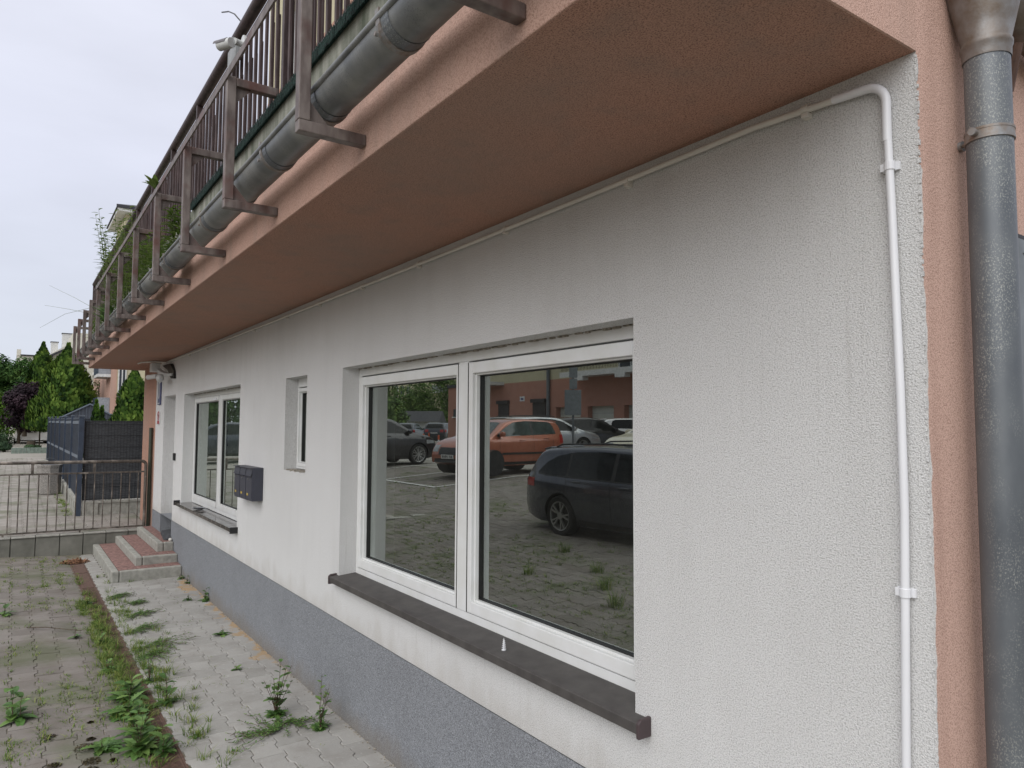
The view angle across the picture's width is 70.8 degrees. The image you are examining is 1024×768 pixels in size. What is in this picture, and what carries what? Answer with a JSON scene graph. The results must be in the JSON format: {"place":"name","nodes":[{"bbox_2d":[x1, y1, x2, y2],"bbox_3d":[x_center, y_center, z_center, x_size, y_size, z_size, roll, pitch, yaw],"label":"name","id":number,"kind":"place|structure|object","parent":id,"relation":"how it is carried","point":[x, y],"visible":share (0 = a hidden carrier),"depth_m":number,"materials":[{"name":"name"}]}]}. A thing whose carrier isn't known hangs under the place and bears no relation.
{"place":"outdoors","nodes":[
{"label":"outdoors","id":0,"kind":"place"},
{"bbox_2d":[0,427,139,537],"bbox_3d":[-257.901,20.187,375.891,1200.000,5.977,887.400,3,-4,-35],"label":"terrace ground","id":1,"kind":"structure","parent":0,"point":[8,454],"depth_m":33.15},
{"bbox_2d":[0,441,11,451],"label":"juniper","id":2,"kind":"object","parent":1,"relation":"on","point":[5,446],"visible":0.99,"depth_m":35.36,"materials":[{"name":"green plant"}]},
{"bbox_2d":[0,391,16,438],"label":"green bush","id":3,"kind":"object","parent":1,"relation":"on","point":[3,428],"visible":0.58,"depth_m":42.26,"materials":[{"name":"green plant"}]},
{"bbox_2d":[0,430,16,445],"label":"juniper","id":4,"kind":"object","parent":1,"relation":"on","point":[6,437],"visible":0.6,"depth_m":37.71,"materials":[{"name":"green plant"}]},
{"bbox_2d":[0,353,20,408],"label":"broad leaf tree","id":5,"kind":"object","parent":1,"relation":"on","point":[3,366],"visible":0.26,"depth_m":48.67,"materials":[{"name":"green plant"}]},
{"bbox_2d":[0,356,37,443],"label":"broad leaf tree","id":6,"kind":"object","parent":1,"relation":"on","point":[18,369],"visible":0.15,"depth_m":47.28,"materials":[{"name":"green plant"}]},
{"bbox_2d":[0,381,39,436],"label":"purple plum","id":7,"kind":"object","parent":1,"relation":"on","point":[19,397],"visible":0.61,"depth_m":38.66,"materials":[{"name":"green plant"}]},
{"bbox_2d":[11,447,46,453],"bbox_3d":[-22.867,3.163,34.227,1.492,0.290,0.080,3,-4,-35],"label":"edging board","id":8,"kind":"object","parent":1,"relation":"on","point":[29,450],"visible":0.87,"depth_m":34.16,"materials":[{"name":"concrete"}]},
{"bbox_2d":[14,430,46,443],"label":"van","id":9,"kind":"object","parent":1,"relation":"on","point":[32,436],"visible":0.43,"depth_m":47.89,"materials":[{"name":"white paint"}]},
{"bbox_2d":[13,349,52,435],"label":"apartment block","id":10,"kind":"structure","parent":1,"relation":"on","point":[19,354],"depth_m":69.66,"materials":[{"name":"white paint"}]},
{"bbox_2d":[16,341,52,445],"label":"thuja","id":11,"kind":"object","parent":1,"relation":"on","point":[41,361],"visible":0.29,"depth_m":40.33,"materials":[{"name":"green plant"}]},
{"bbox_2d":[19,342,96,431],"bbox_3d":[-22.996,0.670,37.138,3.835,5.727,3.720,3,-4,-35],"label":"thuja","id":12,"kind":"object","parent":1,"relation":"on","point":[67,387],"visible":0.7,"depth_m":36.26,"materials":[{"name":"green plant"}]},
{"bbox_2d":[50,333,72,359],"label":"gabled block","id":13,"kind":"structure","parent":1,"relation":"on","point":[54,351],"depth_m":66.10,"materials":[{"name":"paint"}]},
{"bbox_2d":[69,333,93,384],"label":"balcony block","id":14,"kind":"structure","parent":1,"relation":"on","point":[90,371],"depth_m":49.40,"materials":[{"name":"paint"}]},
{"bbox_2d":[82,398,101,476],"bbox_3d":[-10.330,1.468,17.849,0.617,2.230,0.591,3,-4,-35],"label":"thuja","id":15,"kind":"object","parent":1,"relation":"on","point":[96,414],"visible":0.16,"depth_m":17.85,"materials":[{"name":"green plant"}]},
{"bbox_2d":[100,405,104,420],"bbox_3d":[-10.281,1.554,18.004,0.590,2.076,0.538,-1,-4,23],"label":"thuja","id":16,"kind":"object","parent":1,"relation":"on","point":[102,410],"visible":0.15,"depth_m":18.03,"materials":[{"name":"green plant"}]},
{"bbox_2d":[82,419,142,515],"bbox_3d":[-5.298,1.570,13.976,5.200,1.740,0.070,3,-4,-35],"label":"fence","id":17,"kind":"object","parent":1,"relation":"on","point":[113,440],"visible":0.2,"depth_m":12.78,"materials":[{"name":"metal"}]},
{"bbox_2d":[93,369,144,414],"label":"pink house","id":18,"kind":"structure","parent":1,"relation":"on","point":[111,381],"depth_m":35.73,"materials":[{"name":"paint"}]},
{"bbox_2d":[118,370,126,393],"bbox_3d":[-19.363,-0.260,35.819,0.360,1.550,0.050,3,-4,-35],"label":"window","id":19,"kind":"structure","parent":18,"relation":"in","point":[121,373],"depth_m":35.80,"materials":[{"name":"white glass"}]},
{"bbox_2d":[106,204,141,238],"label":"cream tower house","id":20,"kind":"structure","parent":1,"relation":"on","point":[122,212],"depth_m":50.53,"materials":[{"name":"paint"}]},
{"bbox_2d":[107,370,144,420],"bbox_3d":[-13.598,1.122,25.995,2.169,3.801,2.248,3,-4,-35],"label":"thuja","id":21,"kind":"object","parent":1,"relation":"on","point":[129,401],"visible":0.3,"depth_m":25.68,"materials":[{"name":"green plant"}]},
{"bbox_2d":[136,400,143,420],"bbox_3d":[-12.583,1.172,25.528,1.903,3.662,1.835,3,-4,-35],"label":"thuja","id":22,"kind":"object","parent":1,"relation":"on","point":[139,417],"visible":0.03,"depth_m":25.30,"materials":[{"name":"green plant"}]},
{"bbox_2d":[0,458,145,536],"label":"terrace paving","id":23,"kind":"structure","parent":0,"point":[23,499],"depth_m":12.77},
{"bbox_2d":[37,458,62,494],"bbox_3d":[-9.928,1.972,15.479,0.444,0.774,0.444,-2,-4,33],"label":"litter bin","id":24,"kind":"object","parent":23,"relation":"on","point":[47,468],"visible":0.86,"depth_m":15.32,"materials":[{"name":"grey concrete"}]},
{"bbox_2d":[46,415,84,516],"bbox_3d":[-11.463,1.711,18.236,0.090,1.879,14.120,3,-4,-35],"label":"navy fence","id":25,"kind":"object","parent":23,"relation":"on","point":[65,438],"visible":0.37,"depth_m":14.75,"materials":[{"name":"metal"}]},
{"bbox_2d":[0,556,151,767],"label":"parking paving","id":26,"kind":"structure","parent":0,"point":[23,667],"depth_m":5.50,"materials":[{"name":"concrete"}]},
{"bbox_2d":[0,603,13,616],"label":"dandelion","id":27,"kind":"object","parent":26,"relation":"on","point":[4,613],"visible":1,"depth_m":7.13,"materials":[{"name":"green plant"}]},
{"bbox_2d":[0,692,28,726],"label":"seedling","id":28,"kind":"object","parent":26,"relation":"on","point":[18,723],"visible":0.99,"depth_m":4.59,"materials":[{"name":"green plant"}]},
{"bbox_2d":[2,686,37,721],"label":"seedling","id":29,"kind":"object","parent":26,"relation":"on","point":[12,713],"visible":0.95,"depth_m":4.63,"materials":[{"name":"green plant"}]},
{"bbox_2d":[43,721,116,767],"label":"moss","id":30,"kind":"object","parent":26,"relation":"on","point":[93,758],"visible":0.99,"depth_m":4.09,"materials":[{"name":"plant"}]},
{"bbox_2d":[80,736,126,755],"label":"dandelion","id":31,"kind":"object","parent":26,"relation":"on","point":[107,745],"visible":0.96,"depth_m":4.21,"materials":[{"name":"green plant"}]},
{"bbox_2d":[99,658,118,674],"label":"dandelion","id":32,"kind":"object","parent":26,"relation":"on","point":[108,666],"visible":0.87,"depth_m":5.57,"materials":[{"name":"green plant"}]},
{"bbox_2d":[99,691,149,722],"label":"sow thistle","id":33,"kind":"object","parent":26,"relation":"on","point":[127,707],"visible":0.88,"depth_m":4.74,"materials":[{"name":"green plant"}]},
{"bbox_2d":[113,713,157,760],"bbox_3d":[-2.183,2.047,4.225,0.231,0.245,0.294,1,-4,-15],"label":"dandelion","id":34,"kind":"object","parent":26,"relation":"on","point":[136,745],"visible":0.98,"depth_m":4.21,"materials":[{"name":"green plant"}]},
{"bbox_2d":[0,489,324,767],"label":"grass","id":35,"kind":"structure","parent":26,"relation":"on","point":[97,624],"depth_m":5.61,"materials":[{"name":"plant"}]},
{"bbox_2d":[62,403,111,451],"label":"garden shed","id":36,"kind":"structure","parent":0,"point":[86,410],"depth_m":31.35,"materials":[{"name":"metal"}]},
{"bbox_2d":[0,0,269,363],"label":"sky","id":37,"kind":"structure","parent":0,"point":[95,94],"materials":[{"name":"white"}]},
{"bbox_2d":[8,554,395,767],"bbox_3d":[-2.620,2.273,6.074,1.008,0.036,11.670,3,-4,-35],"label":"pavement","id":38,"kind":"structure","parent":0,"point":[251,692],"depth_m":5.20,"materials":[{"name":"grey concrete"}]},
{"bbox_2d":[106,591,134,598],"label":"creeping weed","id":39,"kind":"object","parent":38,"relation":"on","point":[120,595],"visible":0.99,"depth_m":8.00,"materials":[{"name":"green plant"}]},
{"bbox_2d":[122,599,147,605],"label":"creeping weed","id":40,"kind":"object","parent":38,"relation":"on","point":[140,601],"visible":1,"depth_m":7.71,"materials":[{"name":"green plant"}]},
{"bbox_2d":[112,619,166,636],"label":"creeping weed","id":41,"kind":"object","parent":38,"relation":"on","point":[143,626],"visible":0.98,"depth_m":6.74,"materials":[{"name":"green plant"}]},
{"bbox_2d":[116,608,164,619],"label":"creeping weed","id":42,"kind":"object","parent":38,"relation":"on","point":[142,612],"visible":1,"depth_m":7.25,"materials":[{"name":"green plant"}]},
{"bbox_2d":[142,657,154,683],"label":"sow thistle","id":43,"kind":"object","parent":38,"relation":"on","point":[150,671],"visible":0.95,"depth_m":5.37,"materials":[{"name":"green plant"}]},
{"bbox_2d":[131,648,175,664],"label":"creeping weed","id":44,"kind":"object","parent":38,"relation":"on","point":[147,655],"visible":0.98,"depth_m":5.91,"materials":[{"name":"green plant"}]},
{"bbox_2d":[124,632,194,654],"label":"creeping weed","id":45,"kind":"object","parent":38,"relation":"on","point":[156,642],"visible":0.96,"depth_m":6.27,"materials":[{"name":"green plant"}]},
{"bbox_2d":[152,673,181,707],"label":"sow thistle","id":46,"kind":"object","parent":38,"relation":"on","point":[168,690],"visible":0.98,"depth_m":4.94,"materials":[{"name":"green plant"}]},
{"bbox_2d":[198,587,208,601],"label":"dandelion","id":47,"kind":"object","parent":38,"relation":"on","point":[206,598],"visible":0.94,"depth_m":7.86,"materials":[{"name":"green plant"}]},
{"bbox_2d":[212,630,230,636],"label":"dandelion","id":48,"kind":"object","parent":38,"relation":"on","point":[221,633],"visible":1,"depth_m":6.56,"materials":[{"name":"green plant"}]},
{"bbox_2d":[225,713,294,752],"bbox_3d":[-1.584,2.148,4.460,0.368,0.020,0.617,0,-3,1],"label":"creeping weed","id":49,"kind":"object","parent":38,"relation":"on","point":[264,731],"visible":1,"depth_m":4.46,"materials":[{"name":"green plant"}]},
{"bbox_2d":[262,659,292,718],"bbox_3d":[-1.544,2.011,4.759,0.216,0.376,0.172,3,-4,-35],"label":"sow thistle","id":50,"kind":"object","parent":38,"relation":"on","point":[277,710],"visible":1,"depth_m":4.75,"materials":[{"name":"green plant"}]},
{"bbox_2d":[262,712,333,736],"bbox_3d":[-1.344,2.156,4.559,0.465,0.020,0.281,2,-4,-21],"label":"creeping weed","id":51,"kind":"object","parent":38,"relation":"on","point":[296,722],"visible":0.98,"depth_m":4.61,"materials":[{"name":"green plant"}]},
{"bbox_2d":[309,675,331,731],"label":"sow thistle","id":52,"kind":"object","parent":38,"relation":"on","point":[320,725],"visible":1,"depth_m":4.56,"materials":[{"name":"green plant"}]},
{"bbox_2d":[6,529,633,767],"bbox_3d":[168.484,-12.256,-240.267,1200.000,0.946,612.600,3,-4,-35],"label":"ground","id":53,"kind":"structure","parent":0,"point":[602,612],"depth_m":8.42,"materials":[{"name":"concrete"}]},
{"bbox_2d":[0,528,136,557],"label":"retaining wall","id":54,"kind":"structure","parent":53,"relation":"on","point":[65,544],"depth_m":10.51,"materials":[{"name":"concrete"}]},
{"bbox_2d":[0,460,147,537],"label":"steel railing","id":55,"kind":"object","parent":54,"relation":"on","point":[94,462],"visible":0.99,"depth_m":10.75,"materials":[{"name":"metal"}]},
{"bbox_2d":[70,562,188,767],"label":"drain channel","id":56,"kind":"object","parent":53,"relation":"on","point":[88,585],"visible":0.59,"depth_m":5.85,"materials":[{"name":"brick"}]},
{"bbox_2d":[60,557,89,563],"bbox_3d":[-6.068,2.441,9.994,0.387,0.064,0.357,3,-4,-35],"label":"leaf pile","id":57,"kind":"object","parent":56,"relation":"on","point":[74,561],"visible":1,"depth_m":9.96,"materials":[{"name":"brown plant"}]},
{"bbox_2d":[104,674,152,702],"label":"sow thistle","id":58,"kind":"object","parent":56,"relation":"on","point":[133,687],"visible":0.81,"depth_m":5.01,"materials":[{"name":"green plant"}]},
{"bbox_2d":[114,700,163,737],"bbox_3d":[-2.311,2.073,4.459,0.279,0.207,0.250,3,-4,-35],"label":"sow thistle","id":59,"kind":"object","parent":56,"relation":"on","point":[132,720],"visible":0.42,"depth_m":4.43,"materials":[{"name":"green plant"}]},
{"bbox_2d":[144,723,179,757],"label":"dandelion","id":60,"kind":"object","parent":56,"relation":"on","point":[165,743],"visible":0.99,"depth_m":4.19,"materials":[{"name":"green plant"}]},
{"bbox_2d":[93,526,181,582],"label":"entrance steps","id":61,"kind":"structure","parent":53,"relation":"on","point":[146,553],"depth_m":9.40,"materials":[{"name":"concrete"}]},
{"bbox_2d":[160,529,171,539],"bbox_3d":[-4.803,2.078,10.074,0.176,0.108,0.683,2,-4,-29],"label":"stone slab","id":62,"kind":"object","parent":61,"relation":"on","point":[165,534],"depth_m":9.88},
{"bbox_2d":[88,0,1023,767],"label":"apartment house","id":63,"kind":"structure","parent":53,"relation":"on","point":[666,396],"depth_m":2.48,"materials":[{"name":"white paint"}]},
{"bbox_2d":[72,326,88,364],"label":"steel bracket","id":64,"kind":"object","parent":63,"relation":"attached to","point":[74,359],"visible":0.8,"depth_m":11.76,"materials":[{"name":"metal"}]},
{"bbox_2d":[76,319,95,359],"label":"steel bracket","id":65,"kind":"object","parent":63,"relation":"attached to","point":[79,356],"visible":0.98,"depth_m":10.96,"materials":[{"name":"metal"}]},
{"bbox_2d":[82,310,101,354],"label":"steel bracket","id":66,"kind":"object","parent":63,"relation":"attached to","point":[85,350],"visible":0.81,"depth_m":10.12,"materials":[{"name":"metal"}]},
{"bbox_2d":[88,300,109,348],"bbox_3d":[-5.357,-0.773,9.364,0.244,0.620,0.041,3,-4,-35],"label":"steel bracket","id":67,"kind":"object","parent":63,"relation":"attached to","point":[91,342],"visible":0.83,"depth_m":9.30,"materials":[{"name":"metal"}]},
{"bbox_2d":[95,287,118,341],"bbox_3d":[-4.782,-0.820,8.534,0.244,0.620,0.041,3,-4,-35],"label":"steel bracket","id":68,"kind":"object","parent":63,"relation":"attached to","point":[99,335],"visible":0.75,"depth_m":8.47,"materials":[{"name":"metal"}]},
{"bbox_2d":[104,272,129,331],"bbox_3d":[-4.197,-0.868,7.688,0.244,0.620,0.041,3,-4,-35],"label":"steel bracket","id":69,"kind":"object","parent":63,"relation":"attached to","point":[108,323],"visible":0.78,"depth_m":7.62,"materials":[{"name":"metal"}]},
{"bbox_2d":[116,252,145,319],"bbox_3d":[-3.580,-0.919,6.797,0.244,0.620,0.041,3,-4,-35],"label":"steel bracket","id":70,"kind":"object","parent":63,"relation":"attached to","point":[121,311],"visible":0.8,"depth_m":6.73,"materials":[{"name":"metal"}]},
{"bbox_2d":[131,227,165,305],"bbox_3d":[-2.999,-0.967,5.958,0.244,0.620,0.041,3,-4,-35],"label":"steel bracket","id":71,"kind":"object","parent":63,"relation":"attached to","point":[137,297],"visible":0.84,"depth_m":5.89,"materials":[{"name":"metal"}]},
{"bbox_2d":[146,428,152,525],"bbox_3d":[-5.717,1.486,11.372,0.056,1.590,0.055,3,-4,-35],"label":"fence post","id":72,"kind":"object","parent":63,"relation":"attached to","point":[149,477],"visible":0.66,"depth_m":11.35,"materials":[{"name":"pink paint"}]},
{"bbox_2d":[137,361,175,382],"bbox_3d":[-5.133,-0.175,10.405,0.296,0.355,1.212,3,-4,-38],"label":"security camera","id":73,"kind":"object","parent":63,"relation":"attached to","point":[156,366],"visible":1,"depth_m":10.23,"materials":[{"name":"white plastic"}]},
{"bbox_2d":[157,382,161,404],"bbox_3d":[-5.391,0.119,11.031,0.022,0.400,0.240,3,-4,-35],"label":"house number sign","id":74,"kind":"object","parent":63,"relation":"attached to","point":[159,393],"visible":0.84,"depth_m":10.96,"materials":[{"name":"blue ceramic"}]},
{"bbox_2d":[152,193,191,284],"bbox_3d":[-2.390,-1.017,5.078,0.244,0.620,0.041,3,-4,-35],"label":"steel bracket","id":75,"kind":"object","parent":63,"relation":"attached to","point":[161,203],"visible":0.9,"depth_m":5.02,"materials":[{"name":"metal"}]},
{"bbox_2d":[180,145,225,257],"bbox_3d":[-1.802,-1.066,4.228,0.244,0.620,0.041,3,-4,-35],"label":"steel bracket","id":76,"kind":"object","parent":63,"relation":"attached to","point":[192,156],"visible":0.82,"depth_m":4.17,"materials":[{"name":"metal"}]},
{"bbox_2d":[192,388,240,520],"bbox_3d":[-3.368,0.778,8.351,0.090,1.411,2.840,3,-4,-35],"label":"window","id":77,"kind":"structure","parent":63,"relation":"in","point":[217,413],"depth_m":8.46,"materials":[{"name":"white plastic"}]},
{"bbox_2d":[92,0,354,327],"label":"balcony railing","id":78,"kind":"object","parent":63,"relation":"on","point":[204,170],"visible":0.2,"depth_m":4.19,"materials":[{"name":"wood"}]},
{"bbox_2d":[144,174,158,188],"bbox_3d":[-3.151,-1.770,6.377,0.263,0.073,0.283,-2,-4,30],"label":"creeper tip","id":79,"kind":"object","parent":78,"relation":"attached to","point":[153,182],"visible":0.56,"depth_m":6.32,"materials":[{"name":"green plant"}]},
{"bbox_2d":[213,35,246,54],"bbox_3d":[-1.546,-1.871,3.944,0.156,0.105,0.126,3,-4,-35],"label":"bullet camera","id":80,"kind":"object","parent":78,"relation":"attached to","point":[226,43],"visible":0.87,"depth_m":3.91,"materials":[{"name":"white plastic"}]},
{"bbox_2d":[227,46,239,70],"bbox_3d":[-1.582,-1.868,4.107,0.035,0.100,0.170,3,-4,-35],"label":"cable box","id":81,"kind":"object","parent":78,"relation":"attached to","point":[232,52],"visible":0.44,"depth_m":4.07,"materials":[{"name":"plastic"}]},
{"bbox_2d":[233,465,248,497],"bbox_3d":[-2.533,0.909,6.754,0.114,0.290,0.200,3,-4,-35],"label":"mailbox","id":82,"kind":"object","parent":63,"relation":"attached to","point":[237,482],"visible":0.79,"depth_m":6.73,"materials":[{"name":"silver metal"}]},
{"bbox_2d":[234,474,239,494],"bbox_3d":[-2.566,0.938,6.729,0.004,0.190,0.188,3,-4,-35],"label":"door","id":83,"kind":"structure","parent":82,"relation":"in","point":[236,479],"depth_m":6.72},
{"bbox_2d":[239,466,254,498],"bbox_3d":[-2.416,0.899,6.586,0.114,0.290,0.200,3,-4,-35],"label":"mailbox","id":84,"kind":"object","parent":63,"relation":"attached to","point":[243,469],"visible":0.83,"depth_m":6.56,"materials":[{"name":"silver metal"}]},
{"bbox_2d":[240,475,245,496],"bbox_3d":[-2.450,0.928,6.561,0.004,0.190,0.188,3,-4,-35],"label":"door","id":85,"kind":"structure","parent":84,"relation":"in","point":[242,480],"depth_m":6.55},
{"bbox_2d":[222,75,278,216],"bbox_3d":[-1.224,-1.113,3.394,0.244,0.620,0.041,3,-4,-35],"label":"steel bracket","id":86,"kind":"object","parent":63,"relation":"attached to","point":[236,91],"visible":0.91,"depth_m":3.33,"materials":[{"name":"metal"}]},
{"bbox_2d":[245,467,262,501],"bbox_3d":[-2.300,0.889,6.417,0.114,0.290,0.200,3,-4,-35],"label":"mailbox","id":87,"kind":"object","parent":63,"relation":"attached to","point":[254,483],"visible":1,"depth_m":6.35,"materials":[{"name":"silver metal"}]},
{"bbox_2d":[246,476,251,498],"bbox_3d":[-2.333,0.919,6.393,0.004,0.190,0.188,3,-4,-35],"label":"door","id":88,"kind":"structure","parent":87,"relation":"in","point":[248,482],"depth_m":6.38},
{"bbox_2d":[297,378,306,468],"bbox_3d":[-1.596,0.317,5.796,0.104,0.740,0.525,3,-4,-35],"label":"window","id":89,"kind":"structure","parent":63,"relation":"in","point":[302,388],"depth_m":5.95,"materials":[{"name":"white plastic"}]},
{"bbox_2d":[295,0,365,148],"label":"steel bracket","id":90,"kind":"object","parent":63,"relation":"attached to","point":[309,121],"visible":1,"depth_m":2.46,"materials":[{"name":"metal"}]},
{"bbox_2d":[451,0,525,25],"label":"steel bracket","id":91,"kind":"object","parent":63,"relation":"attached to","point":[513,12],"visible":1,"depth_m":1.74,"materials":[{"name":"metal"}]},
{"bbox_2d":[96,0,276,289],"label":"flower box rail","id":92,"kind":"object","parent":91,"relation":"attached to","point":[252,33],"visible":1,"depth_m":3.67,"materials":[{"name":"metal"}]},
{"bbox_2d":[75,0,463,356],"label":"gutter","id":93,"kind":"object","parent":91,"relation":"attached to","point":[388,39],"visible":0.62,"depth_m":2.45,"materials":[{"name":"metal"}]},
{"bbox_2d":[83,305,102,337],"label":"balcony weed","id":94,"kind":"object","parent":93,"relation":"on","point":[101,323],"visible":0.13,"depth_m":9.75,"materials":[{"name":"green plant"}]},
{"bbox_2d":[90,304,114,321],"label":"broad leaf plant","id":95,"kind":"object","parent":93,"relation":"in","point":[102,313],"visible":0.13,"depth_m":8.09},
{"bbox_2d":[93,208,116,306],"bbox_3d":[-4.901,-1.369,8.675,0.391,1.472,0.602,3,-4,-35],"label":"balcony weed","id":96,"kind":"object","parent":93,"relation":"in","point":[104,265],"visible":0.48,"depth_m":8.63,"materials":[{"name":"green plant"}]},
{"bbox_2d":[98,209,130,308],"bbox_3d":[-4.338,-1.274,7.912,0.372,1.196,1.057,3,-4,-35],"label":"balcony weed","id":97,"kind":"object","parent":93,"relation":"on","point":[115,281],"visible":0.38,"depth_m":7.83,"materials":[{"name":"green plant"}]},
{"bbox_2d":[111,205,144,299],"bbox_3d":[-3.751,-1.219,7.070,0.336,0.990,1.020,3,-4,-35],"label":"balcony weed","id":98,"kind":"object","parent":93,"relation":"in","point":[127,289],"visible":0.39,"depth_m":7.03,"materials":[{"name":"green plant"}]},
{"bbox_2d":[123,237,152,286],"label":"balcony weed","id":99,"kind":"object","parent":93,"relation":"in","point":[143,261],"visible":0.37,"depth_m":6.28,"materials":[{"name":"green plant"}]},
{"bbox_2d":[139,227,167,277],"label":"balcony weed","id":100,"kind":"object","parent":93,"relation":"on","point":[149,265],"visible":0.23,"depth_m":5.84,"materials":[{"name":"green plant"}]},
{"bbox_2d":[160,205,190,255],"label":"balcony weed","id":101,"kind":"object","parent":93,"relation":"on","point":[173,223],"visible":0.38,"depth_m":5.12,"materials":[{"name":"green plant"}]},
{"bbox_2d":[356,326,634,691],"bbox_3d":[-0.233,0.529,3.820,0.089,1.402,2.810,3,-4,-35],"label":"window","id":102,"kind":"structure","parent":63,"relation":"in","point":[466,600],"depth_m":3.72,"materials":[{"name":"white plastic"}]},
{"bbox_2d":[167,84,916,767],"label":"conduit","id":103,"kind":"object","parent":63,"relation":"attached to","point":[903,590],"visible":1,"depth_m":1.83,"materials":[{"name":"plastic"}]},
{"bbox_2d":[946,0,1023,767],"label":"downpipe","id":104,"kind":"object","parent":63,"relation":"attached to","point":[984,29],"visible":1,"depth_m":1.80,"materials":[{"name":"metal"}]},
{"bbox_2d":[1011,0,1023,96],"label":"side gutter","id":105,"kind":"object","parent":63,"relation":"attached to","point":[1018,45],"visible":0.25,"depth_m":2.01,"materials":[{"name":"metal"}]},
{"bbox_2d":[1018,234,1023,379],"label":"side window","id":106,"kind":"structure","parent":63,"relation":"attached to","point":[1021,252],"depth_m":2.10,"materials":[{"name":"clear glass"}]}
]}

